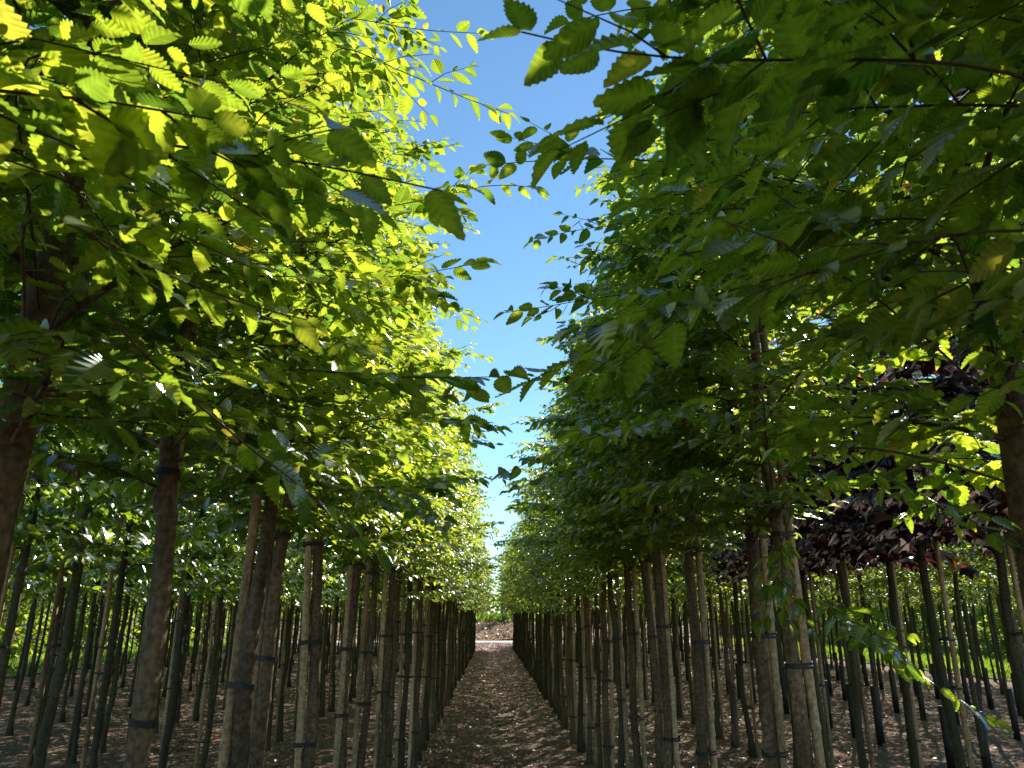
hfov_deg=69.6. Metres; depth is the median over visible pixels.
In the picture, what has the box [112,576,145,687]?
broadleaf tree
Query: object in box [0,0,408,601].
hornbeam tree
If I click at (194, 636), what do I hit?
broadleaf tree
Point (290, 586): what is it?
broadleaf tree
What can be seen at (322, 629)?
broadleaf tree
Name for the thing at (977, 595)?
young tree
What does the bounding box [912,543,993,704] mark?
young tree
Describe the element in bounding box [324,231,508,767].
hornbeam tree
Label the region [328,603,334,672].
support cane
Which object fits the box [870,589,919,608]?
young tree
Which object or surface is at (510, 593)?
hornbeam tree
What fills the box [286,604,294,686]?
support cane
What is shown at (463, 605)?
hornbeam tree
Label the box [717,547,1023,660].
hedge
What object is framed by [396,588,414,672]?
broadleaf tree
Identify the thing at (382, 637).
support cane
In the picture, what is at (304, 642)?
support cane
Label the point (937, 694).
young tree
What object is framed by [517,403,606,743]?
hornbeam tree
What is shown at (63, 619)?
broadleaf tree
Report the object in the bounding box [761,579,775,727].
support cane
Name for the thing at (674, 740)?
support cane
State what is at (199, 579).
broadleaf tree
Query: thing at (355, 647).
broadleaf tree
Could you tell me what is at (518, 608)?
hornbeam tree
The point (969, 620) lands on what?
young tree
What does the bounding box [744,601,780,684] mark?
young tree
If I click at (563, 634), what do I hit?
young tree
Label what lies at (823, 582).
young tree
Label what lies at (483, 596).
hornbeam tree
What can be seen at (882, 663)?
young tree
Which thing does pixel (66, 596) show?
broadleaf tree
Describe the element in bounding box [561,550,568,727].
support cane
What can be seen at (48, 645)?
support cane
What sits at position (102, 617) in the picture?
broadleaf tree
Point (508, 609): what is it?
hornbeam tree
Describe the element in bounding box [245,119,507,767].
hornbeam tree
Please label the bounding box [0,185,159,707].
broadleaf tree
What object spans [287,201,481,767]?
hornbeam tree
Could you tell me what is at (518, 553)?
hornbeam tree
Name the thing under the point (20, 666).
broadleaf tree
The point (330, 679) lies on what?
support cane
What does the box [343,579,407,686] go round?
broadleaf tree
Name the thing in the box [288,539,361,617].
broadleaf tree
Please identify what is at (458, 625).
support cane
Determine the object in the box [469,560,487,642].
hornbeam tree
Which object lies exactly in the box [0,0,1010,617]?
sky
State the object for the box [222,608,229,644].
broadleaf tree
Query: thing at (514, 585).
hornbeam tree
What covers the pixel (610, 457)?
hornbeam tree
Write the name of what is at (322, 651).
support cane
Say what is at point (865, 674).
young tree
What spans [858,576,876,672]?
young tree
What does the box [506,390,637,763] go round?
hornbeam tree
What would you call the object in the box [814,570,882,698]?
young tree
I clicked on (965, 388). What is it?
purple maple
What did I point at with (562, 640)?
support cane
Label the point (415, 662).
support cane
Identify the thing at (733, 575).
purple maple
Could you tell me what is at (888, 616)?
young tree
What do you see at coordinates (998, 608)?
young tree
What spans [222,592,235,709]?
support cane
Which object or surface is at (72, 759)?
broadleaf tree
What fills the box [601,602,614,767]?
support cane
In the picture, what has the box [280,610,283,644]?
broadleaf tree
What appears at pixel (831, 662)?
young tree
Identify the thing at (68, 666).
lawn
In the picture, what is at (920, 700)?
young tree
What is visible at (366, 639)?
support cane
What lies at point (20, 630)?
hedge
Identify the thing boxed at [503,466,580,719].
hornbeam tree
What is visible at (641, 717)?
support cane
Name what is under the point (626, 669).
young tree
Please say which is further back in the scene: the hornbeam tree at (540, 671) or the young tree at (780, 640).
the young tree at (780, 640)
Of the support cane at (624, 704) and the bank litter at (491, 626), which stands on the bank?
the bank litter at (491, 626)
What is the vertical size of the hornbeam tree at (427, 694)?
5.612 m
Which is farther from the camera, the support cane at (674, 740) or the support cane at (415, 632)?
the support cane at (415, 632)
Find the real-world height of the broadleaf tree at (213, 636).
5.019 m
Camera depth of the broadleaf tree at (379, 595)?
17.11 m
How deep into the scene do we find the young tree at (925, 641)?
22.52 m
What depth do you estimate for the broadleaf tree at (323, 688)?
12.91 m
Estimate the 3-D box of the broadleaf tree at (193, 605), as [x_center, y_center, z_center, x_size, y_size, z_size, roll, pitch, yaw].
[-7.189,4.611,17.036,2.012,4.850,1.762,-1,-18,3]
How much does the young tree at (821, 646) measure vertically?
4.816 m
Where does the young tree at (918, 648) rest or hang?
on the ground at (11, 748)
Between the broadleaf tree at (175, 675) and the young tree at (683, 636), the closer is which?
the broadleaf tree at (175, 675)
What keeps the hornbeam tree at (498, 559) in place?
on the ground at (11, 748)
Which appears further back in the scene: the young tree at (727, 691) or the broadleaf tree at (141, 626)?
the broadleaf tree at (141, 626)
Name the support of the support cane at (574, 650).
on the ground at (11, 748)
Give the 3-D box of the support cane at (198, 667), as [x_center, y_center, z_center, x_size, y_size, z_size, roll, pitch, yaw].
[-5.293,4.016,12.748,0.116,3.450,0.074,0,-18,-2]
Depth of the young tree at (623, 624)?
28.80 m
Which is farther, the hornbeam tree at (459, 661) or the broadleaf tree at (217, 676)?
the hornbeam tree at (459, 661)
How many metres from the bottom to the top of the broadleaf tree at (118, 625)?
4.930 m
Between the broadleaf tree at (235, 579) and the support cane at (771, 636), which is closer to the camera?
the support cane at (771, 636)
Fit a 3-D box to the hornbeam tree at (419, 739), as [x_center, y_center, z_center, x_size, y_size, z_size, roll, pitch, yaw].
[-1.188,2.122,9.396,1.746,4.976,1.606,8,-19,-23]
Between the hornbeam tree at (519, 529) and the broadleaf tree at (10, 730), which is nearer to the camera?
the broadleaf tree at (10, 730)
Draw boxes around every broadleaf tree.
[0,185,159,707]
[0,187,158,558]
[0,366,105,590]
[0,382,117,598]
[0,383,35,592]
[4,516,62,610]
[4,549,52,678]
[5,513,56,600]
[5,513,102,735]
[6,516,67,689]
[10,412,145,743]
[11,307,205,767]
[13,508,57,605]
[23,313,264,767]
[24,480,95,705]
[24,513,126,699]
[28,515,63,676]
[30,457,153,763]
[32,515,80,687]
[32,515,115,722]
[37,592,79,630]
[42,576,134,696]
[45,514,108,605]
[54,429,198,753]
[63,596,123,652]
[64,490,145,717]
[70,586,115,681]
[78,601,110,654]
[82,312,263,598]
[83,309,297,767]
[87,598,112,669]
[88,589,145,689]
[89,516,146,711]
[90,541,99,629]
[98,577,143,674]
[102,428,216,587]
[104,554,177,706]
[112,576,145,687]
[119,604,141,673]
[127,607,142,663]
[132,454,227,732]
[133,587,147,671]
[143,508,216,697]
[149,419,308,767]
[151,463,245,726]
[165,608,174,666]
[173,598,217,691]
[175,567,199,681]
[179,386,331,767]
[179,532,259,720]
[187,511,243,713]
[187,612,192,655]
[189,547,239,709]
[190,609,197,662]
[193,602,226,672]
[193,607,212,661]
[195,597,216,669]
[198,449,338,608]
[202,599,231,687]
[219,605,230,668]
[220,585,240,682]
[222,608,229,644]
[225,611,229,650]
[232,419,345,750]
[274,549,301,692]
[277,532,346,741]
[278,604,295,668]
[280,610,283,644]
[281,603,302,664]
[284,546,298,662]
[285,530,346,730]
[285,540,370,716]
[287,563,302,686]
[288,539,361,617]
[295,610,299,653]
[300,554,345,664]
[301,544,370,711]
[306,575,329,681]
[321,610,329,638]
[324,586,344,666]
[325,553,388,602]
[326,538,388,701]
[326,578,343,674]
[331,564,396,697]
[333,566,387,603]
[337,611,341,654]
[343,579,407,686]
[354,621,356,663]
[373,593,381,656]
[375,610,379,656]
[377,584,412,610]
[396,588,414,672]
[403,601,413,669]
[404,601,424,665]
[423,610,423,656]
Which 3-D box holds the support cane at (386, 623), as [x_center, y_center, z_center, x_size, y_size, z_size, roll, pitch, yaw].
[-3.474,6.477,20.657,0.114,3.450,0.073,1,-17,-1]
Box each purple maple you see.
[680,428,816,573]
[702,309,943,767]
[706,393,882,767]
[716,338,913,767]
[766,232,1007,767]
[782,309,987,767]
[831,88,1023,522]
[838,238,1023,720]
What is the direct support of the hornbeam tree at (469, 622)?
on the ground at (11, 748)
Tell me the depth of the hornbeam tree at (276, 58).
1.91 m
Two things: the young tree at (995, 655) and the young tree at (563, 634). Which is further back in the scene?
the young tree at (563, 634)
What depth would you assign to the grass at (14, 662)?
27.48 m
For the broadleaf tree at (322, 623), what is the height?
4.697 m
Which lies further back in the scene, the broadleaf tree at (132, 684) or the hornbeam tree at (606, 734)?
the broadleaf tree at (132, 684)
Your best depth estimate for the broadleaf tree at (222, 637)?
24.48 m
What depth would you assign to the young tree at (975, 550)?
7.05 m
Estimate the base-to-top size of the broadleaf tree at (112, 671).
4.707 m
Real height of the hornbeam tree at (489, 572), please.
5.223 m
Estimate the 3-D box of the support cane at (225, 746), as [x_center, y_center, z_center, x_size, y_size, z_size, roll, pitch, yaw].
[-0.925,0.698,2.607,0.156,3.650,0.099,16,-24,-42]
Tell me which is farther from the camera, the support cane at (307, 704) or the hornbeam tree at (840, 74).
the support cane at (307, 704)
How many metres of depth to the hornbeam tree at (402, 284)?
2.53 m
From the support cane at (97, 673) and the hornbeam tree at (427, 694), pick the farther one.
the hornbeam tree at (427, 694)
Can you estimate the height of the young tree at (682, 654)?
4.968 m
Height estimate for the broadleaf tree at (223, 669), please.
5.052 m
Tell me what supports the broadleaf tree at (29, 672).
on the ground at (11, 748)
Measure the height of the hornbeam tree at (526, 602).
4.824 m
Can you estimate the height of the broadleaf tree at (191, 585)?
4.843 m
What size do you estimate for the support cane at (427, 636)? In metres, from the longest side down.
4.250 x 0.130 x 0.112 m
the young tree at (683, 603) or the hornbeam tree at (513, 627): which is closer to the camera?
the young tree at (683, 603)
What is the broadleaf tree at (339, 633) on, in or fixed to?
on the ground at (11, 748)
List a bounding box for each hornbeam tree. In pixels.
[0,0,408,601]
[0,0,467,295]
[0,0,529,767]
[69,0,512,767]
[94,0,549,767]
[111,31,503,767]
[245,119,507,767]
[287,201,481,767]
[288,312,477,767]
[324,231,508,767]
[333,318,486,767]
[362,413,479,760]
[379,335,497,767]
[380,345,495,751]
[380,415,488,740]
[401,455,484,723]
[406,452,500,731]
[412,447,489,716]
[412,503,485,686]
[424,451,494,706]
[442,510,484,689]
[442,517,493,680]
[445,463,503,697]
[446,453,489,700]
[452,506,495,681]
[455,517,497,686]
[455,539,495,603]
[458,493,492,678]
[458,516,494,680]
[462,516,490,674]
[464,552,491,644]
[465,522,495,668]
[466,544,494,666]
[467,570,489,660]
[468,575,491,663]
[469,0,1023,603]
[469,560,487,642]
[469,584,493,659]
[471,560,492,658]
[472,600,488,654]
[473,589,491,642]
[477,0,1023,425]
[491,7,1013,767]
[491,425,563,713]
[492,500,543,681]
[492,530,519,657]
[493,474,545,691]
[494,518,541,675]
[495,277,713,767]
[497,536,518,640]
[497,571,514,636]
[498,516,525,667]
[498,554,516,649]
[498,554,528,670]
[498,586,518,654]
[499,73,792,767]
[499,476,538,683]
[499,547,520,659]
[499,576,514,651]
[499,577,521,626]
[500,562,516,652]
[501,530,523,662]
[501,554,520,658]
[502,560,522,661]
[503,340,672,767]
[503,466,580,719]
[503,527,541,668]
[504,515,538,676]
[504,521,543,679]
[504,553,534,640]
[504,563,523,648]
[504,564,513,649]
[505,547,527,607]
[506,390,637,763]
[506,442,574,699]
[506,487,561,687]
[508,458,562,703]
[510,524,566,694]
[511,231,743,767]
[511,371,623,752]
[512,307,676,767]
[513,485,563,707]
[515,435,593,727]
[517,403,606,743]
[521,476,599,730]
[523,32,877,767]
[531,457,642,767]
[545,188,811,767]
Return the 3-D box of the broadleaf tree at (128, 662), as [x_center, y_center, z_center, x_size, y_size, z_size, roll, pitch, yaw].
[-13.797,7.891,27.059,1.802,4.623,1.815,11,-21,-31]
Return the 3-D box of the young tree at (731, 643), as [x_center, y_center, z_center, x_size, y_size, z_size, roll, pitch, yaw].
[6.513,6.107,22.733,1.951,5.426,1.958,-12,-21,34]
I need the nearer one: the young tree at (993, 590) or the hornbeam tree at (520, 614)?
the young tree at (993, 590)
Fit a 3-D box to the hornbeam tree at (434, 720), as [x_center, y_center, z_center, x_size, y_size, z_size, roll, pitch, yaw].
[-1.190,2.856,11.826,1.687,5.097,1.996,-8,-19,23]
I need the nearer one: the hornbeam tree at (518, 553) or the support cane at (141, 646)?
the support cane at (141, 646)
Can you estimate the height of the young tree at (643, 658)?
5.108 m
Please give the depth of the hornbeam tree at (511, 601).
28.81 m
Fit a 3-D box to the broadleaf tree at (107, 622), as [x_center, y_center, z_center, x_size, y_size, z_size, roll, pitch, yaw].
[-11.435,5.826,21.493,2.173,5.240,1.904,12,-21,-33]
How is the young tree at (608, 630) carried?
on the ground at (11, 748)
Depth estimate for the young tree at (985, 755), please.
7.99 m
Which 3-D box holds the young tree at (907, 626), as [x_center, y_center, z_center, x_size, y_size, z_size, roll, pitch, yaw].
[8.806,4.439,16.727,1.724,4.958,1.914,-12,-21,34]
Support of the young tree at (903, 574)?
on the ground at (11, 748)
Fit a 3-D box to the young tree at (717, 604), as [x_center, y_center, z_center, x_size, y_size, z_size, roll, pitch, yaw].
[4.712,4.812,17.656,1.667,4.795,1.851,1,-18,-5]
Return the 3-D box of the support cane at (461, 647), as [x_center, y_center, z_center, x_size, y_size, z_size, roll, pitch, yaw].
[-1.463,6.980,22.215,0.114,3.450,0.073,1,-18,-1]
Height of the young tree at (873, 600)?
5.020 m
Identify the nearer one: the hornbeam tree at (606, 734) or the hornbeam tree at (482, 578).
the hornbeam tree at (606, 734)
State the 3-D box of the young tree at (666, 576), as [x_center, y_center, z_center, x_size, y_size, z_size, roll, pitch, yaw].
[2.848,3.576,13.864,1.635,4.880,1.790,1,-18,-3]
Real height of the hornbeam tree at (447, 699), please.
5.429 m
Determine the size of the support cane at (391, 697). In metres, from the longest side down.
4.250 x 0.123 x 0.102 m
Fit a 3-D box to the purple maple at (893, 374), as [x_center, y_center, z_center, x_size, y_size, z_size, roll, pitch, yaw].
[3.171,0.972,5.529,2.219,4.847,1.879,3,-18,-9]
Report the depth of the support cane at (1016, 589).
4.59 m
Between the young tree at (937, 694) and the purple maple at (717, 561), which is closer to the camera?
the purple maple at (717, 561)
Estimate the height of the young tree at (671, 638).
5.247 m
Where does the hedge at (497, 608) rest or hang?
on the meadow
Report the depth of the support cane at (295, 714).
11.19 m
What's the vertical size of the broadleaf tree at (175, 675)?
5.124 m
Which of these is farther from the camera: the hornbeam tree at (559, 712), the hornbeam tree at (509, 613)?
the hornbeam tree at (509, 613)
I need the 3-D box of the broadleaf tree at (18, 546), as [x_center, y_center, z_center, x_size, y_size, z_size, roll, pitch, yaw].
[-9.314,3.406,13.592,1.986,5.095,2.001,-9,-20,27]
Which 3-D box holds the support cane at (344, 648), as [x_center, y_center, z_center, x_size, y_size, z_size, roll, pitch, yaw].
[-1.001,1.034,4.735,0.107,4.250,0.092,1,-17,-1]
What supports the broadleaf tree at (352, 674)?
on the ground at (11, 748)
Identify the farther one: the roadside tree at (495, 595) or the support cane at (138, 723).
the roadside tree at (495, 595)
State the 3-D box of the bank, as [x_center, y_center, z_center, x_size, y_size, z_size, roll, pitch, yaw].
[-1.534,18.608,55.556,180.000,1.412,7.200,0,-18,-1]
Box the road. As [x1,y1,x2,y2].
[297,640,956,642]
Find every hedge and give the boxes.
[0,589,229,660]
[78,584,871,620]
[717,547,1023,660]
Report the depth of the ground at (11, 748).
11.72 m
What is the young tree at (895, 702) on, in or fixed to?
on the ground at (11, 748)
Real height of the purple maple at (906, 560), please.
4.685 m
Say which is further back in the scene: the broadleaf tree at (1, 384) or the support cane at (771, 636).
the broadleaf tree at (1, 384)
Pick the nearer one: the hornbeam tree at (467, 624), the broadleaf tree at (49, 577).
the broadleaf tree at (49, 577)
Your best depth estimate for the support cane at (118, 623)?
9.84 m
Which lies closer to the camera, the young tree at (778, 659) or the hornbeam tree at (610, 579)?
the hornbeam tree at (610, 579)
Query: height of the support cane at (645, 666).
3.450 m
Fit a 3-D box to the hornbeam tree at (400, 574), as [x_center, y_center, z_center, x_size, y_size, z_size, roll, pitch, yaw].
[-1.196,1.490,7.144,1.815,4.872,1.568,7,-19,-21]
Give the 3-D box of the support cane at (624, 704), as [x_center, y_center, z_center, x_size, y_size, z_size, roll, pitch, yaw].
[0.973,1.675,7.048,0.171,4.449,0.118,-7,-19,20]
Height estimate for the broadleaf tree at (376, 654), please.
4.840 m
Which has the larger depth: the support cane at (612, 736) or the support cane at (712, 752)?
the support cane at (612, 736)
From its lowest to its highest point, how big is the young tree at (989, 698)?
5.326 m
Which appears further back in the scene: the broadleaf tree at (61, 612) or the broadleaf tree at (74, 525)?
the broadleaf tree at (61, 612)
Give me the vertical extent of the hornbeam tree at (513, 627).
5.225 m
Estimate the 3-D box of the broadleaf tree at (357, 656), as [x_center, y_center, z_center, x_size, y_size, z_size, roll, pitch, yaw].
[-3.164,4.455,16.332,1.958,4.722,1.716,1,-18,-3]
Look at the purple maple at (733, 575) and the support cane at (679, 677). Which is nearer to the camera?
the purple maple at (733, 575)
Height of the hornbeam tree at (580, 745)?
5.308 m
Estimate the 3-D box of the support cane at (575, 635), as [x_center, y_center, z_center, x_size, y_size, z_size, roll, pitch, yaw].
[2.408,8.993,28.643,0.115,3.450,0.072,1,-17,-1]
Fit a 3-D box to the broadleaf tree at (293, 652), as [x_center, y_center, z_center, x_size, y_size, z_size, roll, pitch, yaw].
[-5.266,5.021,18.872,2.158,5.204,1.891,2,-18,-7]
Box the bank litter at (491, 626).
[200,620,741,640]
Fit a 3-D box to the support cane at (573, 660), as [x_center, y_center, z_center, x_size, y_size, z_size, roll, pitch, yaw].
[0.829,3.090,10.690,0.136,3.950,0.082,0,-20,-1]
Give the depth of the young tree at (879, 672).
17.58 m
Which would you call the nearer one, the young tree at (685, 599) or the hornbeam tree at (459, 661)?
the young tree at (685, 599)
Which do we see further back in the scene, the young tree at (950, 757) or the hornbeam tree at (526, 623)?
the hornbeam tree at (526, 623)
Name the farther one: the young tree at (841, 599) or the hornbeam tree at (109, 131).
the young tree at (841, 599)
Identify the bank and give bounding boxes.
[4,621,1016,640]
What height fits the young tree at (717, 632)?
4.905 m
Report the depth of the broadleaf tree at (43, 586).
7.52 m
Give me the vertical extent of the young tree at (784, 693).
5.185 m
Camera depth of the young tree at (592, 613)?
23.62 m
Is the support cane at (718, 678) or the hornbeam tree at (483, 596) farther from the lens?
the hornbeam tree at (483, 596)
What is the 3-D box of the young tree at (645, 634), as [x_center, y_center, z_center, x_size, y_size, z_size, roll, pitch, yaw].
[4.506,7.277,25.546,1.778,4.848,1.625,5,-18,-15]
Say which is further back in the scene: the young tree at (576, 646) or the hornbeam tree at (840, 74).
the young tree at (576, 646)
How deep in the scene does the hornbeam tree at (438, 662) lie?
12.19 m
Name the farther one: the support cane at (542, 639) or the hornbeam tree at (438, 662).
the support cane at (542, 639)
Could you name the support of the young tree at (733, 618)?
on the ground at (11, 748)
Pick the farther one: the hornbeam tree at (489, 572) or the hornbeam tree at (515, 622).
the hornbeam tree at (515, 622)
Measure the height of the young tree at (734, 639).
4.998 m
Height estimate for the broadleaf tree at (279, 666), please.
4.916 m
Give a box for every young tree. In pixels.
[562,614,563,653]
[563,611,564,654]
[574,600,577,661]
[590,586,638,623]
[590,594,623,681]
[591,597,593,670]
[593,589,632,688]
[594,621,595,669]
[607,607,608,654]
[613,557,681,702]
[619,570,682,629]
[619,579,671,699]
[621,607,635,646]
[622,589,641,660]
[622,598,647,666]
[631,519,722,717]
[632,603,642,665]
[638,559,682,604]
[652,469,748,732]
[654,518,716,723]
[666,515,747,738]
[667,586,682,677]
[667,587,687,675]
[668,480,774,757]
[668,576,704,680]
[669,587,717,607]
[670,515,762,747]
[670,607,683,661]
[674,555,738,688]
[678,617,680,650]
[680,605,684,651]
[695,574,710,655]
[697,581,738,666]
[698,601,725,668]
[705,515,740,694]
[707,518,729,669]
[712,514,748,698]
[713,572,756,702]
[714,585,751,660]
[715,601,728,657]
[718,612,722,650]
[721,588,734,673]
[726,541,813,713]
[733,625,735,653]
[739,605,746,660]
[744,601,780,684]
[762,524,831,719]
[775,561,853,727]
[775,585,835,638]
[776,602,793,670]
[793,574,852,695]
[804,525,881,737]
[808,569,862,700]
[809,576,839,680]
[810,575,832,667]
[810,589,829,677]
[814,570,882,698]
[815,577,866,664]
[816,575,840,664]
[818,565,880,685]
[820,570,913,708]
[821,385,953,602]
[824,501,901,689]
[833,516,911,745]
[846,562,918,691]
[848,565,918,713]
[849,502,947,720]
[850,588,880,634]
[855,574,906,662]
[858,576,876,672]
[860,574,884,666]
[864,407,993,767]
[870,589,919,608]
[876,569,938,694]
[883,569,924,674]
[884,376,1017,767]
[885,546,962,698]
[887,571,920,669]
[888,474,982,726]
[903,478,1011,733]
[907,371,1023,667]
[908,588,949,672]
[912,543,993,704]
[929,514,1021,740]
[934,543,1006,709]
[934,583,967,677]
[938,542,997,688]
[939,543,1004,694]
[940,542,1021,715]
[947,546,986,679]
[960,350,1014,559]
[961,546,1023,608]
[962,581,997,681]
[967,560,1016,639]
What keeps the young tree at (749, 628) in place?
on the ground at (11, 748)
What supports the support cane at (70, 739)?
on the ground at (11, 748)
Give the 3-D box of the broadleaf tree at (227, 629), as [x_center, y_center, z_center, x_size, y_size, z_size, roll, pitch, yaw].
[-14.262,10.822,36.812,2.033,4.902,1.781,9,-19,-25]
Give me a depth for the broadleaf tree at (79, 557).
4.95 m
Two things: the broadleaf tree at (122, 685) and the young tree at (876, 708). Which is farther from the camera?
the broadleaf tree at (122, 685)
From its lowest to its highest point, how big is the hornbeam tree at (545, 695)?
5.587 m
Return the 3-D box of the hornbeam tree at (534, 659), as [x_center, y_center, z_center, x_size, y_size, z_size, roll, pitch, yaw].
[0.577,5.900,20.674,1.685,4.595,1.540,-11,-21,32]
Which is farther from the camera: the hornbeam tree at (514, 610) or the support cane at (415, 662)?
the hornbeam tree at (514, 610)
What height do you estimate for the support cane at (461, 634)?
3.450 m
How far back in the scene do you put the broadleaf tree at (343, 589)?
14.67 m
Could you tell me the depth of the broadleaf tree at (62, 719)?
12.33 m
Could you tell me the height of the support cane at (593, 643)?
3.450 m
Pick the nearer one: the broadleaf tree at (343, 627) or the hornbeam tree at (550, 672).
the hornbeam tree at (550, 672)
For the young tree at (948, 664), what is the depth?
11.82 m
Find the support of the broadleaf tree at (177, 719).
on the ground at (11, 748)
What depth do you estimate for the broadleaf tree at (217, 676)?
13.24 m
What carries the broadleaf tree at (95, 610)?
on the ground at (11, 748)
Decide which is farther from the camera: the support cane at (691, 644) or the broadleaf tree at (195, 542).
the support cane at (691, 644)
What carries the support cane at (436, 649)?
on the ground at (11, 748)
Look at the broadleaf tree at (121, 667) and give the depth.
22.07 m
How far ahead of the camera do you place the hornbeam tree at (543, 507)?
6.07 m
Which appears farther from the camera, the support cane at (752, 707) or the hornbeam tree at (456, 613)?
the hornbeam tree at (456, 613)
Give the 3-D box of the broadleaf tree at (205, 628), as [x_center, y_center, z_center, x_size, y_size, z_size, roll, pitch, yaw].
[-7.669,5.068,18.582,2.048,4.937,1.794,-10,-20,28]
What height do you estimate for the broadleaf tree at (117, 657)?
5.196 m
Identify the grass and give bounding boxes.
[6,640,279,675]
[138,612,729,621]
[710,637,1010,678]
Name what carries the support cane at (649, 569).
on the ground at (11, 748)
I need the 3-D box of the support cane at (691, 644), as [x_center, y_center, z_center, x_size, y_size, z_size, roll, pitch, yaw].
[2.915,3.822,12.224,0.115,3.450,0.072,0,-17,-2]
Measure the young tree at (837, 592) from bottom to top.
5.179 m
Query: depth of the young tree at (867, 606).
22.04 m
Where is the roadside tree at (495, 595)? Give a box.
[490,554,506,613]
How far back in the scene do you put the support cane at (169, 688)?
6.93 m
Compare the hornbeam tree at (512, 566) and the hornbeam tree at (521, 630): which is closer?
the hornbeam tree at (512, 566)
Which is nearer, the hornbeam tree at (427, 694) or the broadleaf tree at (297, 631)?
the hornbeam tree at (427, 694)
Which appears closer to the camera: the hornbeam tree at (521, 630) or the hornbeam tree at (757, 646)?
the hornbeam tree at (757, 646)
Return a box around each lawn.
[6,648,224,676]
[722,642,1023,680]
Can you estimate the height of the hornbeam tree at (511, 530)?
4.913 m
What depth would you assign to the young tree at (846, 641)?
19.23 m
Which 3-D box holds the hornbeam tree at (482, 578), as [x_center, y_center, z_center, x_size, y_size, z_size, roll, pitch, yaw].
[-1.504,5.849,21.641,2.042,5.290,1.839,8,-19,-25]
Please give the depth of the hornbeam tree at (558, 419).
5.42 m
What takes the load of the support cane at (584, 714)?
on the ground at (11, 748)
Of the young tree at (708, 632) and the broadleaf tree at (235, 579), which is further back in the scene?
the young tree at (708, 632)
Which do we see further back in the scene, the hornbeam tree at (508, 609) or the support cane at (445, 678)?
the hornbeam tree at (508, 609)
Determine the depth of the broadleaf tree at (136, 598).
13.82 m
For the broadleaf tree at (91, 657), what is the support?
on the ground at (11, 748)
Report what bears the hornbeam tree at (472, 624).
on the ground at (11, 748)
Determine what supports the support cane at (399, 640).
on the ground at (11, 748)
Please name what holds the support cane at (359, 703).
on the ground at (11, 748)
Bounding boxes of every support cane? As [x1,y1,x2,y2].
[0,470,30,648]
[25,452,80,767]
[65,535,104,763]
[80,424,135,767]
[105,508,135,714]
[126,587,149,742]
[128,52,224,728]
[157,495,193,767]
[191,583,208,720]
[193,493,229,767]
[217,231,296,767]
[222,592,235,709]
[250,245,306,742]
[274,541,292,741]
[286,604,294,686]
[292,646,300,730]
[293,366,323,767]
[296,609,302,683]
[305,682,308,723]
[319,564,328,707]
[327,540,339,711]
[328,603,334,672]
[332,260,374,767]
[339,574,346,669]
[351,514,379,767]
[364,579,370,688]
[373,511,395,767]
[377,605,381,683]
[384,593,388,651]
[386,513,401,756]
[394,458,412,767]
[397,598,400,670]
[407,528,423,767]
[412,599,419,738]
[420,565,434,728]
[422,499,429,709]
[429,632,438,731]
[435,619,441,686]
[443,600,449,705]
[445,618,452,695]
[457,611,461,680]
[458,603,461,657]
[461,625,464,672]
[539,604,542,672]
[547,612,548,697]
[549,619,553,697]
[551,625,552,696]
[557,594,562,677]
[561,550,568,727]
[566,464,577,736]
[572,575,577,723]
[574,613,575,654]
[576,513,586,751]
[581,580,597,763]
[591,616,594,670]
[594,567,603,767]
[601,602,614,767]
[606,471,629,767]
[623,619,628,683]
[627,543,647,767]
[639,411,663,754]
[640,579,647,699]
[651,465,680,767]
[669,203,717,767]
[672,561,683,717]
[682,519,693,694]
[705,522,724,738]
[719,516,739,747]
[738,572,759,757]
[741,317,787,767]
[752,229,825,767]
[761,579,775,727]
[795,456,834,767]
[838,529,874,767]
[892,562,923,767]
[911,383,974,767]
[972,369,1023,642]
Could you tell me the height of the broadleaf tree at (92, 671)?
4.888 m
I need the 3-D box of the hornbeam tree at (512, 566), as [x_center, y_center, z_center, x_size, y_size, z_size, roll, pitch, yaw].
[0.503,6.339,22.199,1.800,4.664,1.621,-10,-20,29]
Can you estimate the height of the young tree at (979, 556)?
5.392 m
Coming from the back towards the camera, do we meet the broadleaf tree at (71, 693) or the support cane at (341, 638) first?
the support cane at (341, 638)
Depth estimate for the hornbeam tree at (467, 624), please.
25.07 m
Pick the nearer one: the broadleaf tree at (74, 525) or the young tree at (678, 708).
the broadleaf tree at (74, 525)
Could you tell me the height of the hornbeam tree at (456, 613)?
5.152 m
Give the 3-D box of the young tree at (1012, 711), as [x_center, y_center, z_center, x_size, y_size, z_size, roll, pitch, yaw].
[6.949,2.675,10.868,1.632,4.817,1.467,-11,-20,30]
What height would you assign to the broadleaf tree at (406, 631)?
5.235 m
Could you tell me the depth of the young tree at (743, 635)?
27.19 m
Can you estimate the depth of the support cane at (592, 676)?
8.82 m
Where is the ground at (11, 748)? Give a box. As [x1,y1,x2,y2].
[0,618,1023,767]
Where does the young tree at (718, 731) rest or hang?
on the ground at (11, 748)
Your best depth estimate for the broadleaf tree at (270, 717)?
9.82 m
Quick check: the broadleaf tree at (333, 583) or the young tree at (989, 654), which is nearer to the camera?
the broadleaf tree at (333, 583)
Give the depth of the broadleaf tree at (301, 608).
26.06 m
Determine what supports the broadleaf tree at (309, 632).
on the ground at (11, 748)
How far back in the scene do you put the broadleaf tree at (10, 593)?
17.19 m
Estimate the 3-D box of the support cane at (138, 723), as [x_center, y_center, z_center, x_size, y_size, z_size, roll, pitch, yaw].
[-0.928,0.193,2.021,0.085,4.250,0.152,10,-20,-29]
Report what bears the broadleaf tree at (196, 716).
on the ground at (11, 748)

